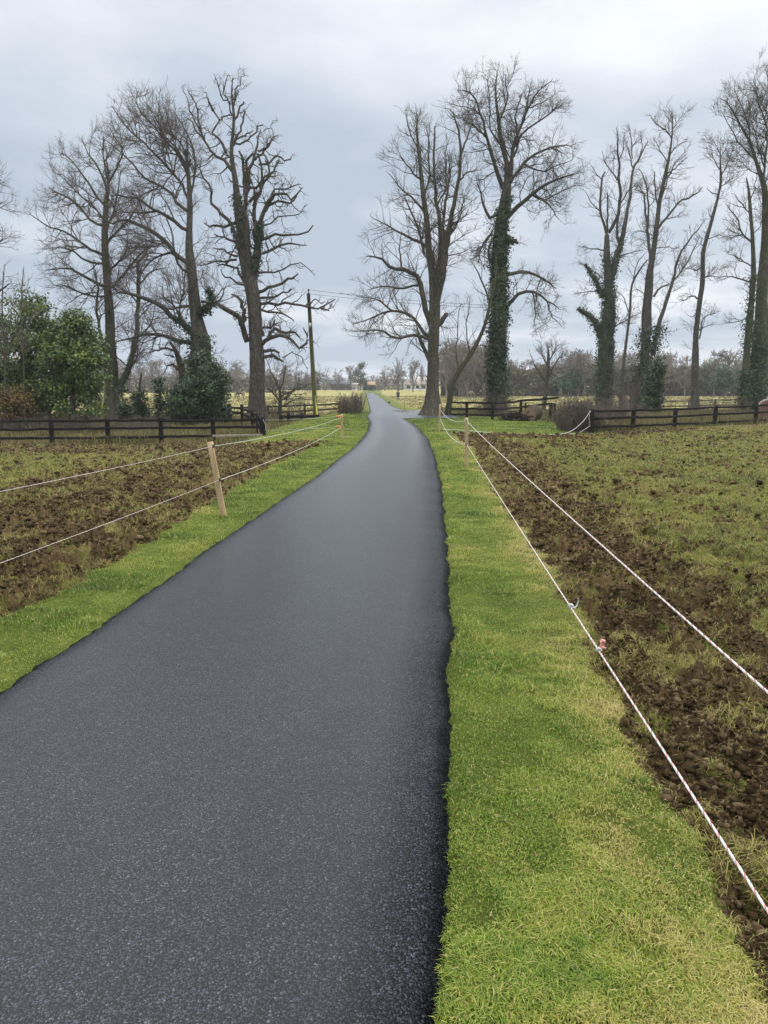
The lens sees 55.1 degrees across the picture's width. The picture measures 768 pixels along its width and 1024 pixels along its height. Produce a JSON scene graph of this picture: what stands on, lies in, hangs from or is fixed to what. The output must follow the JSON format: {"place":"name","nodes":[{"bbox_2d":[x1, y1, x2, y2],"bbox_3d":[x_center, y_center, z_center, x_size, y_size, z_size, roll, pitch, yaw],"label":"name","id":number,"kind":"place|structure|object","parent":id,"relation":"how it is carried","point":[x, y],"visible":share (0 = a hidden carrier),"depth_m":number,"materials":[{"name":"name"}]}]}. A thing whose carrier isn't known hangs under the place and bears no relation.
{"place":"outdoors","nodes":[
{"label":"outdoors","id":0,"kind":"place"},
{"bbox_2d":[0,393,460,1023],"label":"road","id":1,"kind":"structure","parent":0,"point":[224,771],"depth_m":3.14,"materials":[{"name":"grey asphalt"}]},
{"bbox_2d":[14,396,736,418],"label":"pasture grass","id":2,"kind":"structure","parent":0,"point":[412,405],"depth_m":117.77,"materials":[{"name":"beige plant"}]},
{"bbox_2d":[0,411,767,1023],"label":"verge grass","id":3,"kind":"structure","parent":0,"point":[526,993],"depth_m":2.72,"materials":[{"name":"green plant"}]},
{"bbox_2d":[0,385,767,1023],"bbox_3d":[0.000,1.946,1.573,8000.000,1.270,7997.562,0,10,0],"label":"ground","id":4,"kind":"structure","parent":0,"point":[698,591],"depth_m":5.58,"materials":[{"name":"green plant"}]},
{"bbox_2d":[0,259,25,426],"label":"sapling","id":5,"kind":"object","parent":4,"relation":"on","point":[2,327],"visible":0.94,"depth_m":34.75,"materials":[{"name":"brown plant"}]},
{"bbox_2d":[0,161,25,297],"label":"beech tree","id":6,"kind":"object","parent":4,"relation":"on","point":[2,236],"visible":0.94,"depth_m":44.42,"materials":[{"name":"brown plant"}]},
{"bbox_2d":[0,267,43,427],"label":"sapling","id":7,"kind":"object","parent":4,"relation":"on","point":[22,346],"visible":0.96,"depth_m":34.70,"materials":[{"name":"brown plant"}]},
{"bbox_2d":[0,381,47,427],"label":"amber shrub","id":8,"kind":"object","parent":4,"relation":"on","point":[16,409],"visible":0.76,"depth_m":35.39,"materials":[{"name":"brown plant"}]},
{"bbox_2d":[0,283,68,424],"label":"evergreen bush","id":9,"kind":"object","parent":4,"relation":"on","point":[30,357],"visible":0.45,"depth_m":36.58,"materials":[{"name":"green plant"}]},
{"bbox_2d":[27,304,113,427],"bbox_3d":[-15.578,-7.017,36.335,5.084,6.212,3.516,6,11,31],"label":"evergreen bush","id":10,"kind":"object","parent":4,"relation":"on","point":[80,368],"visible":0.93,"depth_m":35.67,"materials":[{"name":"green plant"}]},
{"bbox_2d":[0,408,170,431],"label":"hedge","id":11,"kind":"object","parent":4,"relation":"on","point":[65,424],"visible":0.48,"depth_m":34.98,"materials":[{"name":"plant"}]},
{"bbox_2d":[23,109,177,418],"bbox_3d":[-17.447,-14.741,45.464,9.461,18.635,6.409,-1,10,-5],"label":"beech tree","id":12,"kind":"object","parent":4,"relation":"on","point":[110,318],"visible":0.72,"depth_m":44.93,"materials":[{"name":"brown plant"}]},
{"bbox_2d":[94,385,134,418],"bbox_3d":[-15.726,-6.126,42.610,3.219,2.434,1.529,3,10,17],"label":"ivied stump","id":13,"kind":"object","parent":4,"relation":"on","point":[122,410],"visible":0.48,"depth_m":42.32,"materials":[{"name":"green plant"}]},
{"bbox_2d":[0,417,265,443],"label":"rail fence","id":14,"kind":"object","parent":4,"relation":"on","point":[161,436],"visible":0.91,"depth_m":27.73,"materials":[{"name":"black wood"}]},
{"bbox_2d":[100,385,173,422],"bbox_3d":[-14.866,-6.666,45.595,5.254,2.468,4.945,0,10,0],"label":"bare bush","id":15,"kind":"object","parent":4,"relation":"on","point":[114,409],"visible":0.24,"depth_m":44.95,"materials":[{"name":"brown plant"}]},
{"bbox_2d":[126,373,152,425],"bbox_3d":[-13.601,-6.151,40.807,1.668,3.024,1.873,0,10,0],"label":"ivied stump","id":16,"kind":"object","parent":4,"relation":"on","point":[141,409],"visible":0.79,"depth_m":40.54,"materials":[{"name":"green plant"}]},
{"bbox_2d":[148,376,167,424],"bbox_3d":[-12.337,-5.989,40.357,1.209,2.911,1.620,-3,10,-19],"label":"ivied stump","id":17,"kind":"object","parent":4,"relation":"on","point":[159,381],"visible":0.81,"depth_m":40.11,"materials":[{"name":"green plant"}]},
{"bbox_2d":[85,74,242,402],"bbox_3d":[-12.524,-14.773,42.248,9.147,19.715,7.257,0,10,0],"label":"beech tree","id":18,"kind":"object","parent":4,"relation":"on","point":[199,337],"visible":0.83,"depth_m":41.54,"materials":[{"name":"brown plant"}]},
{"bbox_2d":[144,332,188,423],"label":"broken tree","id":19,"kind":"object","parent":4,"relation":"on","point":[179,365],"visible":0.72,"depth_m":44.53,"materials":[{"name":"brown plant"}]},
{"bbox_2d":[157,347,234,425],"bbox_3d":[-10.259,-6.771,40.346,4.334,4.480,3.700,0,10,0],"label":"ivy bush","id":20,"kind":"object","parent":4,"relation":"on","point":[185,402],"visible":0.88,"depth_m":39.71,"materials":[{"name":"green plant"}]},
{"bbox_2d":[0,353,426,390],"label":"distant wood","id":21,"kind":"object","parent":4,"relation":"on","point":[175,373],"visible":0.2,"depth_m":248.88,"materials":[{"name":"brown plant"}]},
{"bbox_2d":[207,441,226,515],"bbox_3d":[-2.159,-0.301,9.590,0.245,1.228,0.110,0,10,0],"label":"fence stake","id":22,"kind":"object","parent":4,"relation":"on","point":[217,483],"visible":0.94,"depth_m":9.56,"materials":[{"name":"brown wood"}]},
{"bbox_2d":[0,446,211,491],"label":"fence rope","id":23,"kind":"object","parent":22,"relation":"attached to","point":[98,471],"visible":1,"depth_m":6.70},
{"bbox_2d":[1,480,218,562],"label":"fence rope","id":24,"kind":"object","parent":22,"relation":"attached to","point":[99,526],"visible":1,"depth_m":6.76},
{"bbox_2d":[216,417,340,445],"bbox_3d":[-1.769,-1.930,16.440,0.008,0.252,14.160,1,10,3],"label":"fence rope","id":25,"kind":"object","parent":22,"relation":"attached to","point":[271,436],"visible":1,"depth_m":12.88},
{"bbox_2d":[221,428,339,479],"bbox_3d":[-1.738,-1.546,16.506,0.008,0.155,14.156,1,10,3],"label":"fence rope","id":26,"kind":"object","parent":22,"relation":"attached to","point":[277,458],"visible":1,"depth_m":12.83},
{"bbox_2d":[9,374,426,392],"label":"undergrowth","id":27,"kind":"object","parent":4,"relation":"on","point":[147,382],"visible":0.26,"depth_m":221.09,"materials":[{"name":"brown plant"}]},
{"bbox_2d":[235,391,244,398],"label":"horse","id":28,"kind":"object","parent":4,"relation":"on","point":[239,392],"visible":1,"depth_m":136.52},
{"bbox_2d":[229,404,261,433],"bbox_3d":[-7.405,-4.809,38.577,0.581,1.539,21.433,-3,10,-16],"label":"rail fence","id":29,"kind":"object","parent":4,"relation":"on","point":[252,412],"visible":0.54,"depth_m":36.15,"materials":[{"name":"black wood"}]},
{"bbox_2d":[176,67,338,422],"bbox_3d":[-7.697,-16.068,44.831,9.895,21.430,4.618,0,10,0],"label":"gnarled tree","id":30,"kind":"object","parent":4,"relation":"on","point":[249,275],"visible":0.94,"depth_m":44.49,"materials":[{"name":"brown plant"}]},
{"bbox_2d":[223,402,339,417],"bbox_3d":[-7.311,-7.133,52.532,8.397,1.503,0.177,0,10,0],"label":"rail fence","id":31,"kind":"object","parent":4,"relation":"on","point":[304,411],"visible":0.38,"depth_m":52.41,"materials":[{"name":"brown wood"}]},
{"bbox_2d":[273,365,295,390],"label":"bare tree","id":32,"kind":"object","parent":4,"relation":"on","point":[285,377],"visible":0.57,"depth_m":244.99,"materials":[{"name":"grey plant"}]},
{"bbox_2d":[266,398,304,417],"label":"bare bush","id":33,"kind":"object","parent":4,"relation":"on","point":[274,411],"visible":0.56,"depth_m":52.15,"materials":[{"name":"brown plant"}]},
{"bbox_2d":[247,353,330,417],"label":"tree","id":34,"kind":"object","parent":4,"relation":"on","point":[280,399],"visible":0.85,"depth_m":51.09,"materials":[{"name":"brown plant"}]},
{"bbox_2d":[279,413,319,421],"bbox_3d":[-5.299,-5.807,46.164,2.524,0.795,0.232,0,10,0],"label":"rail","id":35,"kind":"object","parent":4,"relation":"on","point":[288,416],"visible":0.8,"depth_m":46.03,"materials":[{"name":"black wood"}]},
{"bbox_2d":[307,289,317,414],"bbox_3d":[-4.653,-10.074,47.978,0.645,8.558,0.335,0,10,0],"label":"utility pole","id":36,"kind":"object","parent":4,"relation":"on","point":[314,392],"visible":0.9,"depth_m":47.92,"materials":[{"name":"brown wood"}]},
{"bbox_2d":[313,290,477,304],"bbox_3d":[1.072,-13.822,47.478,11.813,0.944,0.021,0,10,-2],"label":"overhead wire","id":37,"kind":"object","parent":36,"relation":"attached to","point":[390,298],"visible":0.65,"depth_m":47.46,"materials":[{"name":"black metal"}]},
{"bbox_2d":[314,294,487,307],"bbox_3d":[1.074,-13.625,47.512,11.817,0.863,0.021,0,10,-2],"label":"overhead wire","id":38,"kind":"object","parent":36,"relation":"attached to","point":[409,303],"visible":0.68,"depth_m":47.55,"materials":[{"name":"black metal"}]},
{"bbox_2d":[285,387,358,391],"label":"rail fence","id":39,"kind":"object","parent":4,"relation":"on","point":[328,387],"visible":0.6,"depth_m":246.39,"materials":[{"name":"brown wood"}]},
{"bbox_2d":[320,372,330,389],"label":"bare tree","id":40,"kind":"object","parent":4,"relation":"on","point":[325,379],"visible":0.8,"depth_m":294.51,"materials":[{"name":"grey plant"}]},
{"bbox_2d":[336,414,342,437],"bbox_3d":[-1.418,-2.615,23.536,0.226,1.025,0.116,0,10,0],"label":"fence stake","id":41,"kind":"object","parent":4,"relation":"on","point":[339,416],"visible":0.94,"depth_m":23.50,"materials":[{"name":"beige wood"}]},
{"bbox_2d":[331,368,348,389],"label":"bare tree","id":42,"kind":"object","parent":4,"relation":"on","point":[335,376],"visible":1,"depth_m":289.83,"materials":[{"name":"grey plant"}]},
{"bbox_2d":[331,381,349,389],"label":"dark barn","id":43,"kind":"structure","parent":4,"relation":"on","point":[343,383],"depth_m":310.70,"materials":[{"name":"grey wood"}]},
{"bbox_2d":[331,391,369,413],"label":"bare bush","id":44,"kind":"object","parent":4,"relation":"on","point":[345,405],"visible":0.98,"depth_m":49.04,"materials":[{"name":"brown plant"}]},
{"bbox_2d":[345,365,357,390],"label":"bare tree","id":45,"kind":"object","parent":4,"relation":"on","point":[349,372],"visible":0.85,"depth_m":284.35,"materials":[{"name":"grey plant"}]},
{"bbox_2d":[351,383,357,389],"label":"white shed","id":46,"kind":"structure","parent":4,"relation":"on","point":[353,385],"depth_m":295.84,"materials":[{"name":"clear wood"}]},
{"bbox_2d":[349,359,367,390],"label":"bare tree","id":47,"kind":"object","parent":4,"relation":"on","point":[361,380],"visible":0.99,"depth_m":279.51,"materials":[{"name":"grey plant"}]},
{"bbox_2d":[363,381,368,390],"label":"conifer","id":48,"kind":"object","parent":4,"relation":"on","point":[365,387],"visible":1,"depth_m":270.56,"materials":[{"name":"green plant"}]},
{"bbox_2d":[367,382,375,390],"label":"orange roofed shed","id":49,"kind":"structure","parent":4,"relation":"on","point":[371,386],"depth_m":286.01,"materials":[{"name":"brown wood"}]},
{"bbox_2d":[0,426,767,1006],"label":"soil clods","id":50,"kind":"object","parent":4,"relation":"on","point":[700,784],"visible":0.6,"depth_m":7.64,"materials":[{"name":"brown soil"}]},
{"bbox_2d":[0,423,767,1003],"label":"field grass","id":51,"kind":"structure","parent":4,"relation":"on","point":[758,859],"depth_m":10.32,"materials":[{"name":"green plant"}]},
{"bbox_2d":[374,365,393,390],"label":"bare tree","id":52,"kind":"object","parent":4,"relation":"on","point":[384,373],"visible":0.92,"depth_m":275.45,"materials":[{"name":"grey plant"}]},
{"bbox_2d":[389,358,407,391],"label":"bare tree","id":53,"kind":"object","parent":4,"relation":"on","point":[400,372],"visible":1,"depth_m":230.69,"materials":[{"name":"grey plant"}]},
{"bbox_2d":[378,387,425,390],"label":"rail fence","id":54,"kind":"object","parent":4,"relation":"on","point":[388,388],"visible":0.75,"depth_m":258.28,"materials":[{"name":"brown wood"}]},
{"bbox_2d":[405,357,420,391],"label":"bare tree","id":55,"kind":"object","parent":4,"relation":"on","point":[411,376],"visible":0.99,"depth_m":231.05,"materials":[{"name":"grey plant"}]},
{"bbox_2d":[403,378,426,389],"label":"bungalow","id":56,"kind":"object","parent":4,"relation":"on","point":[407,384],"visible":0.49,"depth_m":300.83,"materials":[{"name":"white paint"}]},
{"bbox_2d":[338,101,496,414],"bbox_3d":[1.800,-14.212,42.272,9.040,17.575,5.738,0,10,0],"label":"lime tree","id":57,"kind":"object","parent":4,"relation":"on","point":[437,271],"visible":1,"depth_m":41.90,"materials":[{"name":"brown plant"}]},
{"bbox_2d":[418,365,424,387],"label":"bare tree","id":58,"kind":"object","parent":4,"relation":"on","point":[422,374],"visible":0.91,"depth_m":236.02,"materials":[{"name":"grey plant"}]},
{"bbox_2d":[438,404,440,430],"bbox_3d":[2.043,-3.341,27.114,0.104,1.235,0.111,0,10,0],"label":"fence stake","id":59,"kind":"object","parent":4,"relation":"on","point":[439,420],"visible":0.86,"depth_m":27.09,"materials":[{"name":"beige wood"}]},
{"bbox_2d":[443,412,589,434],"bbox_3d":[5.010,-3.219,26.584,5.581,0.770,2.684,0,10,0],"label":"fence rope","id":60,"kind":"object","parent":59,"relation":"attached to","point":[508,433],"visible":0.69,"depth_m":26.92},
{"bbox_2d":[465,417,467,467],"bbox_3d":[1.704,-1.298,15.167,0.094,1.285,0.108,0,10,0],"label":"fence stake","id":61,"kind":"object","parent":4,"relation":"on","point":[466,441],"visible":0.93,"depth_m":15.13,"materials":[{"name":"beige wood"}]},
{"bbox_2d":[467,445,767,913],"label":"fence rope","id":62,"kind":"object","parent":61,"relation":"attached to","point":[602,641],"visible":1,"depth_m":2.48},
{"bbox_2d":[482,436,767,693],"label":"fence rope","id":63,"kind":"object","parent":61,"relation":"attached to","point":[719,649],"visible":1,"depth_m":2.82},
{"bbox_2d":[439,251,505,414],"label":"leaning tree","id":64,"kind":"object","parent":4,"relation":"on","point":[448,407],"visible":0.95,"depth_m":44.07,"materials":[{"name":"brown plant"}]},
{"bbox_2d":[471,388,514,413],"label":"bare bush","id":65,"kind":"object","parent":4,"relation":"on","point":[487,405],"visible":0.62,"depth_m":46.97,"materials":[{"name":"brown plant"}]},
{"bbox_2d":[451,400,549,418],"bbox_3d":[6.586,-5.673,41.723,4.639,1.321,6.534,-2,10,-11],"label":"rail fence","id":66,"kind":"object","parent":4,"relation":"on","point":[492,409],"visible":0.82,"depth_m":40.34,"materials":[{"name":"black wood"}]},
{"bbox_2d":[517,397,558,401],"bbox_3d":[9.167,-6.713,43.900,2.437,0.332,0.060,2,10,9],"label":"loose rail","id":67,"kind":"object","parent":66,"relation":"attached to","point":[538,399],"visible":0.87,"depth_m":43.87,"materials":[{"name":"black wood"}]},
{"bbox_2d":[438,52,591,413],"bbox_3d":[8.402,-16.893,46.384,10.114,21.947,5.863,-2,10,-12],"label":"ivied tree","id":68,"kind":"object","parent":4,"relation":"on","point":[501,241],"visible":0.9,"depth_m":46.03,"materials":[{"name":"brown plant"}]},
{"bbox_2d":[497,410,532,420],"bbox_3d":[6.716,-4.906,37.498,1.778,0.565,1.752,0,10,0],"label":"brush pile","id":69,"kind":"object","parent":4,"relation":"on","point":[515,416],"visible":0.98,"depth_m":37.22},
{"bbox_2d":[523,405,542,420],"bbox_3d":[7.807,-5.181,38.594,0.810,0.843,0.911,7,12,34],"label":"log","id":70,"kind":"object","parent":4,"relation":"on","point":[535,412],"visible":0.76,"depth_m":38.26,"materials":[{"name":"beige wood"}]},
{"bbox_2d":[523,331,578,409],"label":"tree","id":71,"kind":"object","parent":4,"relation":"on","point":[546,379],"visible":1,"depth_m":64.67,"materials":[{"name":"brown plant"}]},
{"bbox_2d":[549,403,553,419],"bbox_3d":[9.043,-5.362,39.930,0.250,1.118,0.146,0,10,0],"label":"fence post","id":72,"kind":"object","parent":4,"relation":"on","point":[551,405],"visible":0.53,"depth_m":39.85,"materials":[{"name":"black wood"}]},
{"bbox_2d":[543,373,573,395],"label":"wood edge evergreen","id":73,"kind":"object","parent":4,"relation":"on","point":[556,386],"visible":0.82,"depth_m":161.57,"materials":[{"name":"green plant"}]},
{"bbox_2d":[563,368,583,393],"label":"wood edge evergreen","id":74,"kind":"object","parent":4,"relation":"on","point":[575,383],"visible":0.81,"depth_m":162.05,"materials":[{"name":"green plant"}]},
{"bbox_2d":[547,390,613,432],"bbox_3d":[7.717,-4.005,29.336,2.577,1.736,3.456,0,10,0],"label":"bare hedge","id":75,"kind":"object","parent":4,"relation":"on","point":[568,418],"visible":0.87,"depth_m":28.61,"materials":[{"name":"brown plant"}]},
{"bbox_2d":[439,339,767,396],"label":"distant wood","id":76,"kind":"object","parent":4,"relation":"on","point":[578,361],"visible":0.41,"depth_m":161.83,"materials":[{"name":"brown plant"}]},
{"bbox_2d":[440,363,767,395],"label":"undergrowth","id":77,"kind":"object","parent":4,"relation":"on","point":[520,380],"visible":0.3,"depth_m":166.78,"materials":[{"name":"brown plant"}]},
{"bbox_2d":[573,124,653,409],"bbox_3d":[19.062,-19.971,60.152,7.838,23.894,4.811,-5,11,-26],"label":"ivied tree","id":78,"kind":"object","parent":4,"relation":"on","point":[604,331],"visible":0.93,"depth_m":59.80,"materials":[{"name":"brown plant"}]},
{"bbox_2d":[585,392,650,423],"bbox_3d":[11.590,-5.134,36.599,3.021,1.571,4.316,0,10,0],"label":"bare bush","id":79,"kind":"object","parent":4,"relation":"on","point":[622,406],"visible":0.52,"depth_m":35.83,"materials":[{"name":"brown plant"}]},
{"bbox_2d":[607,250,655,402],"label":"slender sapling","id":80,"kind":"object","parent":4,"relation":"on","point":[627,333],"visible":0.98,"depth_m":58.17,"materials":[{"name":"brown plant"}]},
{"bbox_2d":[609,367,677,410],"bbox_3d":[20.074,-9.441,57.325,5.262,3.686,5.236,0,10,0],"label":"bare bush","id":81,"kind":"object","parent":4,"relation":"on","point":[634,391],"visible":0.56,"depth_m":56.96,"materials":[{"name":"brown plant"}]},
{"bbox_2d":[631,352,668,412],"bbox_3d":[20.040,-9.585,55.155,2.658,4.709,2.269,0,10,0],"label":"ivy bush","id":82,"kind":"object","parent":4,"relation":"on","point":[652,388],"visible":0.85,"depth_m":54.84,"materials":[{"name":"green plant"}]},
{"bbox_2d":[619,95,708,407],"bbox_3d":[22.676,-19.813,58.760,9.000,23.995,4.542,-6,12,-32],"label":"forked tree","id":83,"kind":"object","parent":4,"relation":"on","point":[649,348],"visible":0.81,"depth_m":57.63,"materials":[{"name":"brown bark"},{"name":"grey twig"},{"name":"green ivy"}]},
{"bbox_2d":[617,399,733,407],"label":"rail fence","id":84,"kind":"object","parent":4,"relation":"on","point":[689,402],"visible":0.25,"depth_m":65.19,"materials":[{"name":"brown wood"}]},
{"bbox_2d":[589,404,767,432],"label":"rail fence","id":85,"kind":"object","parent":4,"relation":"on","point":[633,417],"visible":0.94,"depth_m":31.77,"materials":[{"name":"black wood"}]},
{"bbox_2d":[667,127,749,411],"bbox_3d":[24.233,-17.937,55.895,5.190,21.217,3.186,0,10,0],"label":"slender tree","id":86,"kind":"object","parent":4,"relation":"on","point":[694,383],"visible":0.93,"depth_m":55.80,"materials":[{"name":"brown plant"}]},
{"bbox_2d":[698,358,721,392],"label":"wood edge evergreen","id":87,"kind":"object","parent":4,"relation":"on","point":[704,365],"visible":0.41,"depth_m":166.66,"materials":[{"name":"green plant"}]},
{"bbox_2d":[673,392,754,412],"bbox_3d":[23.835,-7.909,53.599,5.685,1.780,3.987,0,10,0],"label":"bare bush","id":88,"kind":"object","parent":4,"relation":"on","point":[699,404],"visible":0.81,"depth_m":53.16,"materials":[{"name":"brown plant"}]},
{"bbox_2d":[706,364,739,395],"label":"wood edge evergreen","id":89,"kind":"object","parent":4,"relation":"on","point":[723,380],"visible":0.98,"depth_m":156.57,"materials":[{"name":"green plant"}]},
{"bbox_2d":[704,45,767,411],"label":"tall tree","id":90,"kind":"object","parent":4,"relation":"on","point":[759,358],"visible":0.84,"depth_m":53.68,"materials":[{"name":"brown plant"}]},
{"bbox_2d":[713,160,767,411],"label":"slender tree","id":91,"kind":"object","parent":4,"relation":"on","point":[745,385],"visible":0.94,"depth_m":54.06,"materials":[{"name":"brown plant"}]},
{"bbox_2d":[758,399,767,418],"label":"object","id":92,"kind":"structure","parent":4,"relation":"on","point":[763,408],"depth_m":39.43,"materials":[{"name":"stone"}]},
{"bbox_2d":[0,405,767,444],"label":"rough grass","id":93,"kind":"structure","parent":0,"point":[274,423],"depth_m":33.08,"materials":[{"name":"green plant"}]},
{"bbox_2d":[0,0,767,384],"label":"sky","id":94,"kind":"structure","parent":0,"point":[332,74],"materials":[{"name":"grey"}]},
{"bbox_2d":[465,391,475,398],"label":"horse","id":95,"kind":"object","parent":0,"point":[470,392],"visible":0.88,"depth_m":133.98}
]}

